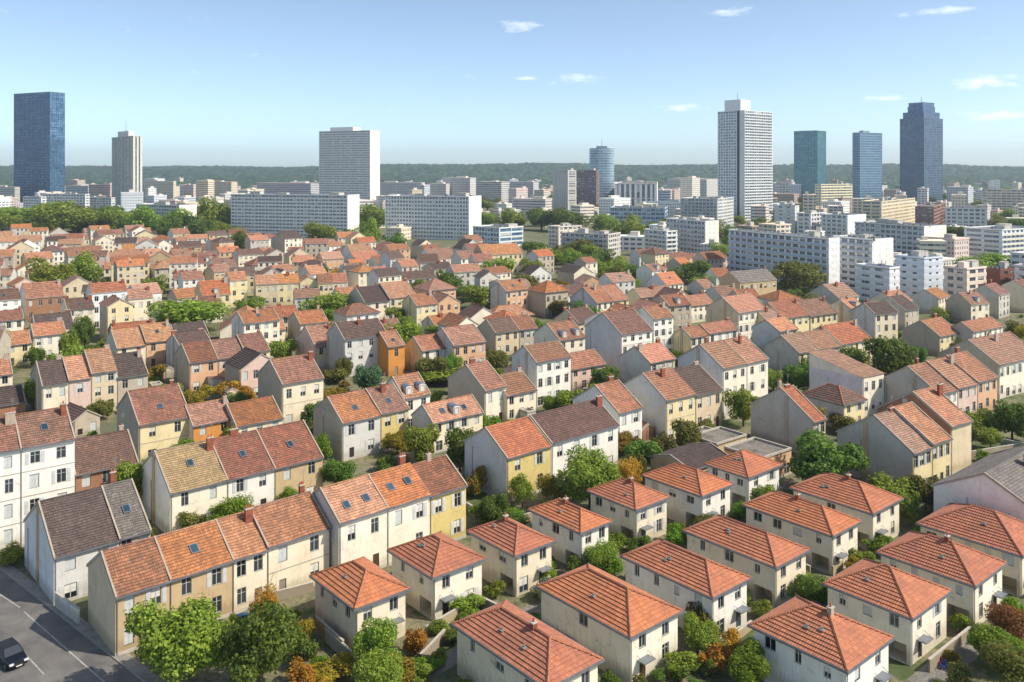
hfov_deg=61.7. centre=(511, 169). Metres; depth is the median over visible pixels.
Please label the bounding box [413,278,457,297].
town house
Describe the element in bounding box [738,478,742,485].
window
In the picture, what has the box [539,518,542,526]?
window
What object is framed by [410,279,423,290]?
tree
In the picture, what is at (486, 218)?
tree
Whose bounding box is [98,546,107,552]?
window
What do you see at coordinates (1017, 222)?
distant tree
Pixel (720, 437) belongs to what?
annex
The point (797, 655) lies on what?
window
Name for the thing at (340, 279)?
row house
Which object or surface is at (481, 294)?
tree
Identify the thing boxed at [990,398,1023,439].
tree
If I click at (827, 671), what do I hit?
window
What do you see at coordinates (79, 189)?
apartment block
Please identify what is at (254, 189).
distant block
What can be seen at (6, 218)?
tree
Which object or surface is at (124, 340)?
row house
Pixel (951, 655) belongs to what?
garden shrub
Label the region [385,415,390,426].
window
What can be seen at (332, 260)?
town house
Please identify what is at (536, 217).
tree
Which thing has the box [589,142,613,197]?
round tower
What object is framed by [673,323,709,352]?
row house
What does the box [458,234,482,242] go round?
town house
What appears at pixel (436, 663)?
shrub
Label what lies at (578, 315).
town house
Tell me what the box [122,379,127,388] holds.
window
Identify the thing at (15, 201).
distant block
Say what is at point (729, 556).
window
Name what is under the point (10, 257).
town house
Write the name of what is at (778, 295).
town house
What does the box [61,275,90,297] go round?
town house
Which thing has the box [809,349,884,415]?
row house
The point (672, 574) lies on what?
hipped house
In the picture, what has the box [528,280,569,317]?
row house
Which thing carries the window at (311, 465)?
in the row house at (293, 450)
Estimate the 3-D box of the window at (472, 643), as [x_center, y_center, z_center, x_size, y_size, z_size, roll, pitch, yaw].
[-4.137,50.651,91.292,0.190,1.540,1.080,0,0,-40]
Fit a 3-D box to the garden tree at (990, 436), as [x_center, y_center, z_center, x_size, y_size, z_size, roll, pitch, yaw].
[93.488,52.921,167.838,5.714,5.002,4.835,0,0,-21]
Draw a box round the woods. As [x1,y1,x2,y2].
[0,162,1023,191]
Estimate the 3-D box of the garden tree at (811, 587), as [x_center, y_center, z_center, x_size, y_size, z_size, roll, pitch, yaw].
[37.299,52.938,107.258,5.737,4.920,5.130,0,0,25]
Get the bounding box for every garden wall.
[54,591,79,623]
[75,432,97,437]
[275,581,313,600]
[315,615,343,641]
[325,628,352,666]
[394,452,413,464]
[407,453,416,463]
[419,629,445,657]
[425,607,459,635]
[467,502,487,522]
[471,591,574,640]
[523,512,531,521]
[685,514,695,525]
[724,620,751,640]
[806,564,810,575]
[810,598,820,605]
[831,558,844,575]
[927,624,974,672]
[971,442,1022,458]
[1001,439,1023,445]
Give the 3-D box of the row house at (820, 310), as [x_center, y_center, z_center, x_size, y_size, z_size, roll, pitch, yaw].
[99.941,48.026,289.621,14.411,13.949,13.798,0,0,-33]
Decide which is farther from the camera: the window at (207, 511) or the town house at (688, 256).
the town house at (688, 256)
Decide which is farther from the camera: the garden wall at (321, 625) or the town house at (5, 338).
the town house at (5, 338)
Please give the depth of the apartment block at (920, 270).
366.73 m
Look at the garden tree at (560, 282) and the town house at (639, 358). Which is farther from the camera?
the garden tree at (560, 282)
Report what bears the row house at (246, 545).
on the ground
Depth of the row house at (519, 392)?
189.16 m
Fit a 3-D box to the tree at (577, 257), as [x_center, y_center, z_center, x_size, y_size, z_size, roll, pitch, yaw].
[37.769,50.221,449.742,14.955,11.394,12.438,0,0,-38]
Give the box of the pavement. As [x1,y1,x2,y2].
[0,558,164,681]
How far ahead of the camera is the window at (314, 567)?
113.43 m
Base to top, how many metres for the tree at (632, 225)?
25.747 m
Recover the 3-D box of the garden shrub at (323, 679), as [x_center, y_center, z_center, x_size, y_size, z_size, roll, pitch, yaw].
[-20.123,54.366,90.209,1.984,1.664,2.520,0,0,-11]
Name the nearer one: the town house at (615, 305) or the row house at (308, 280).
the town house at (615, 305)
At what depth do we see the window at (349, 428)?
162.75 m
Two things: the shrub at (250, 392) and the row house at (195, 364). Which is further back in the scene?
the row house at (195, 364)
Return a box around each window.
[2,376,7,383]
[3,456,11,468]
[4,322,12,327]
[4,503,12,518]
[4,528,12,543]
[5,478,12,493]
[22,344,26,350]
[25,450,44,464]
[25,497,43,514]
[29,473,38,488]
[34,338,43,345]
[46,388,50,397]
[52,467,70,483]
[56,446,65,458]
[59,386,64,395]
[59,580,82,597]
[65,555,75,570]
[74,383,85,392]
[82,474,90,487]
[90,421,95,431]
[95,375,100,382]
[95,387,100,395]
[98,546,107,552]
[103,470,110,482]
[105,373,116,380]
[108,385,113,393]
[121,539,130,544]
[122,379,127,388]
[124,595,133,615]
[124,626,133,645]
[138,377,142,385]
[138,534,147,539]
[146,585,166,604]
[149,425,155,436]
[174,421,180,431]
[181,492,187,506]
[181,577,190,596]
[192,364,201,372]
[194,381,199,390]
[200,425,205,435]
[206,508,214,517]
[207,565,226,587]
[209,362,212,370]
[210,485,215,498]
[212,595,220,612]
[220,360,226,368]
[221,421,226,430]
[232,477,247,493]
[237,559,245,577]
[237,587,245,604]
[243,371,247,379]
[253,324,260,329]
[253,370,257,378]
[254,554,262,571]
[259,473,265,486]
[278,545,286,562]
[284,467,290,480]
[286,388,291,398]
[286,414,291,422]
[300,386,304,395]
[307,486,314,491]
[308,461,314,473]
[310,534,318,551]
[310,561,318,579]
[314,384,318,393]
[319,359,322,366]
[332,596,336,607]
[345,353,353,359]
[345,606,349,617]
[346,423,357,435]
[348,524,354,541]
[363,606,370,621]
[365,438,376,450]
[368,419,373,430]
[369,350,372,357]
[371,517,377,533]
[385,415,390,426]
[390,596,397,611]
[395,509,401,525]
[396,412,406,423]
[408,400,412,410]
[413,502,426,519]
[416,532,421,538]
[421,397,425,403]
[432,497,445,514]
[434,350,441,356]
[436,440,441,450]
[442,574,449,588]
[446,420,456,428]
[451,491,463,508]
[451,518,463,534]
[459,417,468,427]
[461,586,478,596]
[466,566,472,579]
[471,640,474,651]
[474,415,478,423]
[480,540,485,551]
[488,393,491,402]
[495,657,503,672]
[500,551,505,562]
[504,345,510,351]
[515,458,519,470]
[519,394,523,402]
[519,575,527,593]
[521,331,525,337]
[521,554,526,566]
[525,330,531,336]
[529,392,532,399]
[534,451,544,465]
[536,396,543,406]
[538,365,541,372]
[538,378,541,387]
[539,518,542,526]
[540,547,545,559]
[545,376,552,385]
[547,363,550,370]
[552,522,558,533]
[554,361,561,369]
[556,375,559,383]
[557,444,561,456]
[574,440,579,449]
[579,612,587,627]
[582,380,585,388]
[582,670,589,681]
[585,532,590,543]
[590,434,599,447]
[596,496,601,506]
[599,526,604,538]
[607,455,612,464]
[608,430,612,441]
[610,502,614,511]
[622,414,625,425]
[632,411,640,422]
[632,429,640,438]
[635,565,638,576]
[638,507,648,521]
[639,634,644,648]
[651,365,657,370]
[652,481,657,490]
[654,501,664,514]
[654,517,664,533]
[654,574,658,585]
[660,328,666,335]
[662,621,668,636]
[662,642,668,661]
[667,338,672,344]
[668,429,672,437]
[669,404,672,413]
[669,488,675,497]
[674,585,679,595]
[679,401,681,411]
[687,495,693,503]
[695,593,701,604]
[698,398,701,407]
[701,540,704,550]
[706,495,710,505]
[707,396,709,405]
[713,468,717,475]
[717,618,723,635]
[718,596,722,609]
[721,489,724,499]
[725,550,733,562]
[732,331,736,337]
[735,586,740,599]
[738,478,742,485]
[744,325,748,331]
[749,381,755,390]
[754,476,757,485]
[754,511,761,522]
[755,564,759,573]
[759,364,765,372]
[765,636,775,651]
[768,469,775,480]
[773,518,780,529]
[781,566,784,577]
[781,583,785,599]
[784,463,788,473]
[794,527,801,536]
[794,649,800,664]
[796,558,800,569]
[797,318,802,324]
[814,423,819,433]
[816,533,820,543]
[824,666,830,678]
[827,502,834,508]
[836,535,840,546]
[839,593,845,605]
[855,667,858,681]
[856,402,862,410]
[864,605,871,615]
[875,652,879,665]
[890,613,898,627]
[891,521,893,533]
[891,559,895,566]
[912,567,917,575]
[914,455,916,467]
[917,616,921,629]
[918,453,926,466]
[926,451,930,463]
[933,447,938,459]
[933,601,941,617]
[934,577,939,583]
[936,622,939,637]
[939,445,941,457]
[944,443,948,455]
[946,465,948,476]
[956,585,962,595]
[966,541,971,547]
[979,585,981,596]
[979,602,982,618]
[985,381,990,391]
[985,548,990,554]
[993,574,995,585]
[1000,368,1004,376]
[1003,553,1013,566]
[1011,365,1016,373]
[1017,363,1022,372]
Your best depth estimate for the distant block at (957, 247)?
489.28 m
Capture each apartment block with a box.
[0,185,19,202]
[65,185,88,193]
[88,183,111,196]
[136,201,196,227]
[143,180,175,199]
[196,179,213,201]
[215,180,236,196]
[231,191,358,238]
[257,181,318,193]
[381,181,424,194]
[385,193,480,239]
[427,182,449,194]
[443,176,475,194]
[473,223,522,245]
[476,180,508,202]
[510,181,538,197]
[513,196,551,218]
[548,223,581,247]
[561,228,620,256]
[610,204,667,227]
[614,181,657,205]
[643,228,677,251]
[665,217,718,253]
[667,178,717,196]
[680,176,699,200]
[680,195,733,228]
[727,226,839,289]
[772,181,794,192]
[774,202,798,233]
[797,210,824,233]
[815,182,852,205]
[821,211,865,236]
[833,233,892,290]
[854,218,945,253]
[855,261,899,300]
[861,197,914,222]
[895,250,942,297]
[915,202,945,224]
[943,259,986,296]
[945,205,986,226]
[947,185,972,204]
[964,223,1023,261]
[982,188,1023,210]
[986,261,1014,286]
[1014,258,1023,279]
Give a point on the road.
(52, 659)
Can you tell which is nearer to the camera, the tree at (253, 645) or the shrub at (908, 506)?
the tree at (253, 645)
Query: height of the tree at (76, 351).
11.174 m
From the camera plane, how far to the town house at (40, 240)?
588.29 m
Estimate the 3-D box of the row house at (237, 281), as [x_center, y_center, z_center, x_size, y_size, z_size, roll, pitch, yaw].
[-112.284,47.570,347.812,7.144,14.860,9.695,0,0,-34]
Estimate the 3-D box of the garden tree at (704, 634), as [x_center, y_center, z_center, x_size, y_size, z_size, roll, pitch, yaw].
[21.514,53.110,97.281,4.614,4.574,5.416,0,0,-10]
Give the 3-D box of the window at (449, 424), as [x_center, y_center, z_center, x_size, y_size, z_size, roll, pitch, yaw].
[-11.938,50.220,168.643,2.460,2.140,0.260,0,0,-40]
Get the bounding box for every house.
[0,231,13,235]
[0,235,17,248]
[0,250,16,267]
[0,256,5,267]
[0,265,16,288]
[0,284,21,310]
[0,306,24,331]
[0,324,11,358]
[0,346,13,386]
[0,398,20,550]
[6,240,34,265]
[7,276,33,290]
[9,325,31,365]
[10,223,31,234]
[15,261,34,277]
[15,389,75,546]
[18,234,40,244]
[19,279,63,320]
[20,238,39,251]
[20,251,53,265]
[21,229,29,234]
[23,486,119,604]
[25,267,33,277]
[28,316,66,359]
[29,227,48,246]
[30,304,73,334]
[30,353,68,410]
[33,234,41,249]
[40,245,64,265]
[44,236,66,246]
[48,227,68,235]
[57,239,83,246]
[57,244,68,247]
[60,288,94,334]
[61,247,79,259]
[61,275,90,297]
[62,354,91,407]
[64,246,87,278]
[66,233,84,245]
[75,413,138,491]
[80,245,101,249]
[81,281,99,296]
[82,336,117,410]
[84,234,88,244]
[86,278,127,327]
[86,536,170,656]
[87,225,109,242]
[87,250,108,268]
[92,235,113,251]
[93,230,114,250]
[99,294,133,338]
[101,456,152,545]
[104,260,110,280]
[105,326,145,363]
[107,317,153,332]
[109,252,113,261]
[111,253,149,281]
[112,229,124,236]
[112,341,148,404]
[113,256,145,288]
[114,237,137,249]
[114,246,144,255]
[116,369,188,463]
[122,244,135,248]
[123,225,143,236]
[127,286,152,320]
[128,226,148,236]
[128,282,161,302]
[134,230,154,238]
[135,239,158,248]
[137,237,151,242]
[139,318,171,367]
[139,424,227,532]
[145,247,159,257]
[149,249,172,277]
[149,260,168,282]
[151,235,171,242]
[154,519,233,619]
[156,239,172,252]
[165,323,210,367]
[167,287,195,301]
[168,228,189,244]
[169,247,192,255]
[169,253,197,287]
[170,320,209,335]
[172,237,186,244]
[173,268,196,288]
[173,340,217,391]
[178,269,204,288]
[179,240,201,251]
[184,385,230,441]
[186,234,207,242]
[191,251,218,257]
[192,288,222,322]
[194,276,230,313]
[197,253,217,271]
[198,195,211,200]
[201,243,205,251]
[204,261,228,279]
[205,230,227,237]
[206,238,216,250]
[207,254,236,266]
[210,236,233,250]
[210,337,241,380]
[213,196,223,201]
[214,244,238,257]
[214,426,275,505]
[215,491,268,613]
[218,317,231,338]
[223,269,247,306]
[223,347,270,396]
[224,395,283,433]
[227,229,247,248]
[229,264,254,295]
[231,299,280,358]
[231,305,254,316]
[233,246,263,266]
[235,328,270,356]
[243,232,261,238]
[243,257,257,271]
[245,235,269,248]
[253,266,281,275]
[253,270,277,305]
[253,469,331,590]
[256,419,324,499]
[257,343,324,423]
[258,253,281,270]
[261,297,297,334]
[263,233,276,246]
[263,248,284,263]
[270,261,294,272]
[271,236,276,248]
[275,268,286,273]
[277,230,296,234]
[277,232,301,252]
[277,270,299,304]
[279,317,285,341]
[283,247,309,264]
[287,304,327,343]
[292,253,312,272]
[293,284,319,310]
[295,321,330,369]
[297,259,326,275]
[298,262,326,278]
[299,274,316,288]
[303,236,327,259]
[309,556,411,653]
[312,389,381,461]
[312,474,388,567]
[316,251,343,270]
[316,270,332,297]
[326,312,385,376]
[328,241,344,251]
[332,269,347,289]
[332,303,380,322]
[333,284,358,305]
[335,231,351,244]
[338,262,366,272]
[339,262,362,286]
[341,242,372,261]
[345,231,365,244]
[345,256,366,264]
[346,251,377,266]
[347,265,372,286]
[347,277,388,319]
[353,236,375,248]
[364,373,409,451]
[366,267,401,285]
[368,255,380,266]
[368,452,431,565]
[371,264,385,268]
[373,241,394,254]
[377,277,415,317]
[377,320,405,375]
[379,248,404,267]
[380,200,384,210]
[380,309,400,329]
[381,242,410,258]
[386,224,411,239]
[386,371,431,428]
[386,531,487,619]
[392,259,418,271]
[400,267,435,283]
[401,284,437,326]
[405,333,445,371]
[411,239,431,258]
[411,394,483,453]
[412,451,467,540]
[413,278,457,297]
[416,242,438,255]
[416,251,438,269]
[420,246,453,263]
[421,258,450,277]
[421,312,447,334]
[433,291,459,313]
[436,323,485,365]
[437,312,478,329]
[446,261,481,286]
[447,350,507,423]
[450,250,473,264]
[450,600,604,681]
[452,238,476,252]
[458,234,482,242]
[458,303,492,325]
[461,243,487,250]
[463,416,552,501]
[466,512,556,596]
[468,250,492,267]
[473,241,522,274]
[474,269,499,301]
[477,315,519,354]
[482,264,511,279]
[483,310,515,318]
[488,304,534,319]
[489,279,530,305]
[490,273,528,309]
[494,201,502,209]
[494,208,506,220]
[498,202,511,209]
[499,366,537,421]
[510,305,538,347]
[511,340,571,406]
[522,264,551,282]
[526,247,554,273]
[527,495,613,564]
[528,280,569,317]
[529,387,619,481]
[533,316,584,352]
[535,563,683,681]
[553,298,593,333]
[557,263,592,283]
[561,282,585,308]
[569,284,614,311]
[570,348,605,390]
[571,374,643,438]
[573,256,597,276]
[573,273,598,286]
[584,304,653,379]
[584,307,621,324]
[586,475,671,541]
[594,207,597,218]
[598,269,635,293]
[600,282,629,304]
[605,302,631,311]
[619,337,675,383]
[620,538,752,637]
[624,358,696,439]
[625,283,668,304]
[629,247,650,266]
[629,299,670,310]
[636,261,666,287]
[636,301,673,350]
[640,462,734,526]
[641,247,669,265]
[646,268,683,289]
[652,287,687,299]
[653,291,691,330]
[665,249,681,260]
[665,257,689,280]
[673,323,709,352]
[673,360,723,426]
[675,252,695,262]
[677,329,747,419]
[682,514,811,608]
[685,290,712,322]
[687,276,713,294]
[692,251,726,276]
[699,316,738,341]
[700,239,717,251]
[703,449,783,504]
[704,265,728,285]
[704,282,735,301]
[705,286,765,340]
[718,266,776,294]
[722,253,728,269]
[723,327,769,397]
[727,288,759,298]
[741,491,862,574]
[747,595,895,681]
[749,370,827,453]
[751,313,798,353]
[756,290,802,304]
[757,306,781,322]
[763,322,819,372]
[764,293,810,331]
[788,472,903,548]
[797,290,837,330]
[801,324,841,351]
[802,383,867,426]
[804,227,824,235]
[808,281,859,304]
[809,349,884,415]
[814,318,871,361]
[821,558,952,665]
[830,290,860,322]
[835,395,934,488]
[849,293,877,320]
[853,301,898,344]
[868,286,912,301]
[875,382,973,474]
[875,531,1007,623]
[876,401,953,478]
[879,291,919,329]
[884,356,958,404]
[901,307,959,355]
[911,287,950,313]
[915,503,1023,596]
[921,346,978,413]
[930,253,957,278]
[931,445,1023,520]
[937,331,1023,398]
[942,345,998,412]
[944,289,989,322]
[951,314,1003,340]
[972,279,1009,318]
[976,203,991,209]
[988,208,1002,217]
[1001,276,1023,312]
[1013,204,1017,213]
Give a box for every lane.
[429,600,540,676]
[906,643,979,681]
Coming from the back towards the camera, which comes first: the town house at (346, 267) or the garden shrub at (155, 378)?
the town house at (346, 267)
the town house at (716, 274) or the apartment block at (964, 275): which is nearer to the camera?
the apartment block at (964, 275)
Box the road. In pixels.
[0,570,141,681]
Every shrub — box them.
[0,540,23,564]
[86,430,97,435]
[96,337,105,346]
[147,364,166,379]
[149,375,163,380]
[151,527,157,536]
[177,510,207,527]
[188,384,215,398]
[213,377,241,396]
[228,613,242,624]
[239,385,256,399]
[285,655,315,681]
[287,631,320,665]
[288,608,301,619]
[292,613,316,637]
[309,655,329,668]
[312,651,355,681]
[318,676,328,681]
[321,368,348,382]
[323,386,351,394]
[338,380,350,387]
[374,654,416,681]
[375,456,393,470]
[382,455,397,464]
[402,625,427,656]
[404,656,434,681]
[415,655,444,671]
[420,366,460,383]
[429,617,449,635]
[431,647,447,665]
[444,628,456,643]
[448,593,485,613]
[454,607,473,620]
[456,676,470,681]
[468,500,495,523]
[483,579,506,598]
[502,505,523,515]
[529,577,551,600]
[529,611,540,619]
[539,558,556,579]
[551,556,556,567]
[566,554,584,570]
[602,668,621,681]
[604,556,623,573]
[608,531,628,548]
[625,532,651,550]
[632,673,646,681]
[650,667,667,681]
[663,648,700,673]
[665,522,683,544]
[670,667,689,680]
[675,522,686,538]
[685,601,720,638]
[686,675,705,681]
[697,418,716,427]
[697,642,731,673]
[698,651,718,677]
[721,627,740,649]
[729,499,745,518]
[747,589,752,601]
[749,599,772,616]
[828,411,856,432]
[843,555,859,567]
[849,549,875,559]
[861,533,893,551]
[872,542,884,552]
[899,491,921,526]
[913,526,920,531]
[919,505,933,519]
[942,647,961,663]
[945,660,971,681]
[948,612,975,632]
[975,448,990,457]
[999,595,1023,613]
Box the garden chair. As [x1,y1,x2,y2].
[940,659,946,669]
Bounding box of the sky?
[0,0,1023,166]
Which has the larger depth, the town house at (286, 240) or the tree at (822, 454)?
the town house at (286, 240)
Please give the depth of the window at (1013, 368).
209.24 m
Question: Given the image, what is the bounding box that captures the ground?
[0,195,1023,681]
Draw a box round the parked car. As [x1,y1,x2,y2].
[0,637,28,670]
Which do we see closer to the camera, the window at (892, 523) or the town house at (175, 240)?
the window at (892, 523)
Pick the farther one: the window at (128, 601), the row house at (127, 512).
the row house at (127, 512)
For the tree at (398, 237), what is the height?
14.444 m
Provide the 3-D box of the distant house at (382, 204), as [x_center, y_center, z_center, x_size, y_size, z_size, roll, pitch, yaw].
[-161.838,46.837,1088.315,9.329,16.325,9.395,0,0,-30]
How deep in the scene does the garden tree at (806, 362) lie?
222.20 m
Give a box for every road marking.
[24,611,104,681]
[27,655,43,673]
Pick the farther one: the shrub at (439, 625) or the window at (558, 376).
the window at (558, 376)
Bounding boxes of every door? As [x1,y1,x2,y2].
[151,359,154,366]
[260,498,265,503]
[279,578,285,588]
[349,447,353,457]
[373,553,378,565]
[442,602,447,614]
[639,663,644,674]
[716,416,718,426]
[736,612,739,626]
[918,642,920,657]
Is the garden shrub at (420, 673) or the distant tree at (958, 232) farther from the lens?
the distant tree at (958, 232)
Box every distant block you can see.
[0,197,11,207]
[6,196,18,208]
[35,190,50,194]
[40,191,65,194]
[66,179,84,185]
[120,189,143,211]
[144,178,164,180]
[145,194,166,202]
[146,186,155,194]
[159,199,180,203]
[174,195,195,201]
[176,184,185,194]
[176,186,179,195]
[177,200,198,206]
[184,183,195,196]
[220,192,235,199]
[224,198,230,206]
[238,189,253,193]
[242,188,264,190]
[359,199,373,213]
[376,194,399,209]
[409,188,421,193]
[417,184,429,194]
[507,178,517,183]
[508,186,527,202]
[533,207,552,226]
[534,189,548,196]
[570,203,593,223]
[598,195,630,214]
[620,231,643,250]
[637,202,657,205]
[640,200,680,217]
[649,221,665,227]
[658,188,679,200]
[658,189,671,200]
[675,208,680,214]
[698,215,714,219]
[736,222,757,229]
[750,203,768,222]
[758,221,791,232]
[772,192,798,203]
[788,183,800,202]
[803,192,815,211]
[816,206,827,213]
[820,199,849,212]
[828,204,843,212]
[831,179,837,183]
[835,196,851,211]
[852,196,872,213]
[884,188,895,197]
[893,252,901,265]
[894,193,906,197]
[896,190,905,194]
[916,236,946,256]
[917,187,928,204]
[927,234,969,259]
[945,182,959,189]
[951,192,966,207]
[976,188,981,200]
[988,180,999,188]
[988,184,994,188]
[1003,215,1023,223]
[1010,251,1023,266]
[1012,181,1021,188]
[1017,207,1023,216]
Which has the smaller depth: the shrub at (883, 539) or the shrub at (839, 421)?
the shrub at (883, 539)
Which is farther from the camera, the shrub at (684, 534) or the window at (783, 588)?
the shrub at (684, 534)
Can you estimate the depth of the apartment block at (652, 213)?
800.62 m
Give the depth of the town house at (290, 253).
477.79 m
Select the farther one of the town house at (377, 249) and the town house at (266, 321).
the town house at (377, 249)
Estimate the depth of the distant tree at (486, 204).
1155.95 m
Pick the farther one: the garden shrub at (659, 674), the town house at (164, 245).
the town house at (164, 245)
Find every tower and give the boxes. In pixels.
[14,92,64,202]
[112,131,141,205]
[319,127,379,208]
[553,168,575,210]
[576,168,599,204]
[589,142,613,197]
[718,92,772,219]
[794,130,825,196]
[852,131,881,198]
[900,98,942,200]
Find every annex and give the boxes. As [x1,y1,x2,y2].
[699,426,746,450]
[724,437,791,477]
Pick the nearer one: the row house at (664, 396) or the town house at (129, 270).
the row house at (664, 396)
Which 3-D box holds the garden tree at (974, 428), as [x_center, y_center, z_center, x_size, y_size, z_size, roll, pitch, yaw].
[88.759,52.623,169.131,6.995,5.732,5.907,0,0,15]
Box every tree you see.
[0,206,22,214]
[0,207,32,228]
[0,211,24,230]
[9,215,43,227]
[23,378,35,410]
[24,255,77,281]
[24,346,46,364]
[27,202,102,229]
[37,200,78,208]
[46,342,94,360]
[58,208,100,231]
[58,326,80,352]
[60,204,91,211]
[66,250,103,281]
[70,209,94,232]
[72,314,94,347]
[84,344,100,348]
[86,397,114,420]
[91,205,124,229]
[94,278,111,282]
[100,207,134,228]
[109,458,145,498]
[121,204,160,227]
[122,593,233,681]
[142,274,167,292]
[144,296,234,324]
[148,215,183,235]
[149,207,192,227]
[159,381,183,392]
[170,437,193,446]
[183,390,204,403]
[186,215,219,233]
[193,196,230,226]
[203,220,244,233]
[204,492,254,520]
[214,596,303,681]
[223,425,238,435]
[227,391,247,402]
[228,230,252,248]
[233,303,243,311]
[234,299,249,306]
[242,295,267,308]
[248,582,283,615]
[269,339,297,357]
[274,486,297,500]
[297,290,350,310]
[300,400,320,424]
[302,221,338,238]
[314,433,332,458]
[319,457,356,482]
[323,308,335,321]
[323,390,331,398]
[334,356,353,378]
[349,615,398,660]
[350,216,382,242]
[351,645,405,681]
[353,363,381,389]
[359,202,384,227]
[381,430,407,454]
[384,231,407,243]
[384,307,405,321]
[384,319,423,342]
[397,315,413,324]
[403,423,440,461]
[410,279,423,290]
[414,356,449,383]
[424,324,437,333]
[430,389,443,401]
[435,269,462,286]
[441,352,463,370]
[444,427,474,471]
[456,283,471,302]
[461,285,490,307]
[465,465,487,496]
[473,492,509,523]
[479,258,516,271]
[481,196,490,202]
[481,200,494,209]
[481,211,500,224]
[483,414,501,426]
[485,349,508,368]
[489,198,500,202]
[495,367,503,373]
[497,207,526,225]
[498,507,531,527]
[507,472,537,507]
[514,273,539,285]
[520,241,547,253]
[520,257,546,272]
[526,207,552,229]
[535,473,565,498]
[536,246,563,261]
[536,321,548,329]
[542,395,560,409]
[543,207,592,226]
[548,299,570,315]
[552,245,568,264]
[554,279,569,284]
[554,389,583,407]
[555,443,621,508]
[557,247,586,264]
[563,239,592,253]
[570,255,599,263]
[572,300,604,312]
[581,244,603,255]
[583,538,618,570]
[587,364,619,386]
[590,248,615,262]
[591,213,618,230]
[594,257,614,276]
[594,265,623,277]
[606,254,629,269]
[610,213,645,234]
[615,456,642,482]
[618,430,643,454]
[621,453,647,481]
[623,264,637,278]
[623,439,662,472]
[634,278,641,287]
[639,221,655,234]
[649,430,675,451]
[666,259,711,281]
[670,349,683,367]
[670,418,701,445]
[682,611,723,654]
[689,274,711,282]
[691,513,715,524]
[707,241,728,256]
[716,219,726,239]
[720,224,745,245]
[722,387,759,426]
[726,637,771,681]
[734,216,745,224]
[749,484,774,499]
[752,217,766,222]
[768,368,783,390]
[770,260,828,296]
[781,364,808,390]
[785,573,827,603]
[786,288,802,297]
[787,428,871,479]
[794,292,817,298]
[797,357,808,369]
[816,406,826,415]
[839,345,871,363]
[862,335,917,375]
[866,471,917,496]
[905,473,940,511]
[909,346,928,362]
[929,196,936,201]
[930,306,951,320]
[946,225,964,236]
[949,337,961,346]
[950,251,1010,266]
[964,408,1002,432]
[966,623,1023,671]
[967,200,981,205]
[968,622,993,649]
[971,423,979,442]
[973,426,1003,446]
[973,455,985,462]
[979,637,1023,681]
[983,601,1023,641]
[987,215,1006,225]
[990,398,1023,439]
[991,208,1017,218]
[1004,319,1023,333]
[1006,218,1023,225]
[1014,324,1023,339]
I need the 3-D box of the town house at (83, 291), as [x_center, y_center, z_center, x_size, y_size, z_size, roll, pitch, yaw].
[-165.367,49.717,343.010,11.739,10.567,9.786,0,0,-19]
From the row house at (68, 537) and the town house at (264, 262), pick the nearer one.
the row house at (68, 537)
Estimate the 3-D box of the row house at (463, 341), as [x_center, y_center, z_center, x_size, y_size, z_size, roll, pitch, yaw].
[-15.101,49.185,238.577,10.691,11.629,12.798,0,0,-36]
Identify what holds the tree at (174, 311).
on the ground
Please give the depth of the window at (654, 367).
211.19 m
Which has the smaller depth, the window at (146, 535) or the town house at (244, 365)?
the window at (146, 535)
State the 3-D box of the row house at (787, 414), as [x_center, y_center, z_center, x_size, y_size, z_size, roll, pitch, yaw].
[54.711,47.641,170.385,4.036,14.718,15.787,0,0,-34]
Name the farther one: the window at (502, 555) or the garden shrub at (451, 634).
the window at (502, 555)
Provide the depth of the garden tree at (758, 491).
132.98 m
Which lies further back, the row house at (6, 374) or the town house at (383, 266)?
the town house at (383, 266)
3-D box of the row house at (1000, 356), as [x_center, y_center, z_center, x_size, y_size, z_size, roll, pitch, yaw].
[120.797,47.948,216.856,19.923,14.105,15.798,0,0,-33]
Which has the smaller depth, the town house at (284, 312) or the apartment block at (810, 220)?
the town house at (284, 312)
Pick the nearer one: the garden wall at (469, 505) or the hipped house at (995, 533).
the hipped house at (995, 533)
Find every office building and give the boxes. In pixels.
[23,195,46,207]
[42,192,89,207]
[89,196,114,208]
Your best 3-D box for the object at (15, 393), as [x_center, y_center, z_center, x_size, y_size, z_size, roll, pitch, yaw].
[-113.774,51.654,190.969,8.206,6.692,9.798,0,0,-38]
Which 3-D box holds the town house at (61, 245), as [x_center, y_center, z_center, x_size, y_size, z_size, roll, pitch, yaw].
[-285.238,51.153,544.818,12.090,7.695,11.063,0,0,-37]
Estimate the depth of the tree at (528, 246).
514.18 m
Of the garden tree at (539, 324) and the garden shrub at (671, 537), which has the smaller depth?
the garden shrub at (671, 537)
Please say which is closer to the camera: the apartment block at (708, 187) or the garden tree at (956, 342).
the garden tree at (956, 342)
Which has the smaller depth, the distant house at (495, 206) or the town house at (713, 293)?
the town house at (713, 293)
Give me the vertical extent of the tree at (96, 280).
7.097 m
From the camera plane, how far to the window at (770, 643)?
91.61 m
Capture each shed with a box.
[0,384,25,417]
[66,402,101,435]
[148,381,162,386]
[161,364,173,378]
[207,376,224,389]
[221,387,238,397]
[499,366,511,372]
[519,407,535,417]
[642,421,655,440]
[649,442,728,472]
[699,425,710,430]
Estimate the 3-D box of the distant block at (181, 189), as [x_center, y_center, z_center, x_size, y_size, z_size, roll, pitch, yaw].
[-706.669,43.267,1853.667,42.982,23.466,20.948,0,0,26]
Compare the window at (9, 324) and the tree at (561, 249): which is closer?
the window at (9, 324)
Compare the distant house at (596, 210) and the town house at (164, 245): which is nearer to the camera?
the town house at (164, 245)
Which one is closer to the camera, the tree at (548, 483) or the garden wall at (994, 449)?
the tree at (548, 483)
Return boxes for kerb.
[0,568,145,681]
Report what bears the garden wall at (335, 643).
on the ground
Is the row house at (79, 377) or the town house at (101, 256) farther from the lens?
the town house at (101, 256)

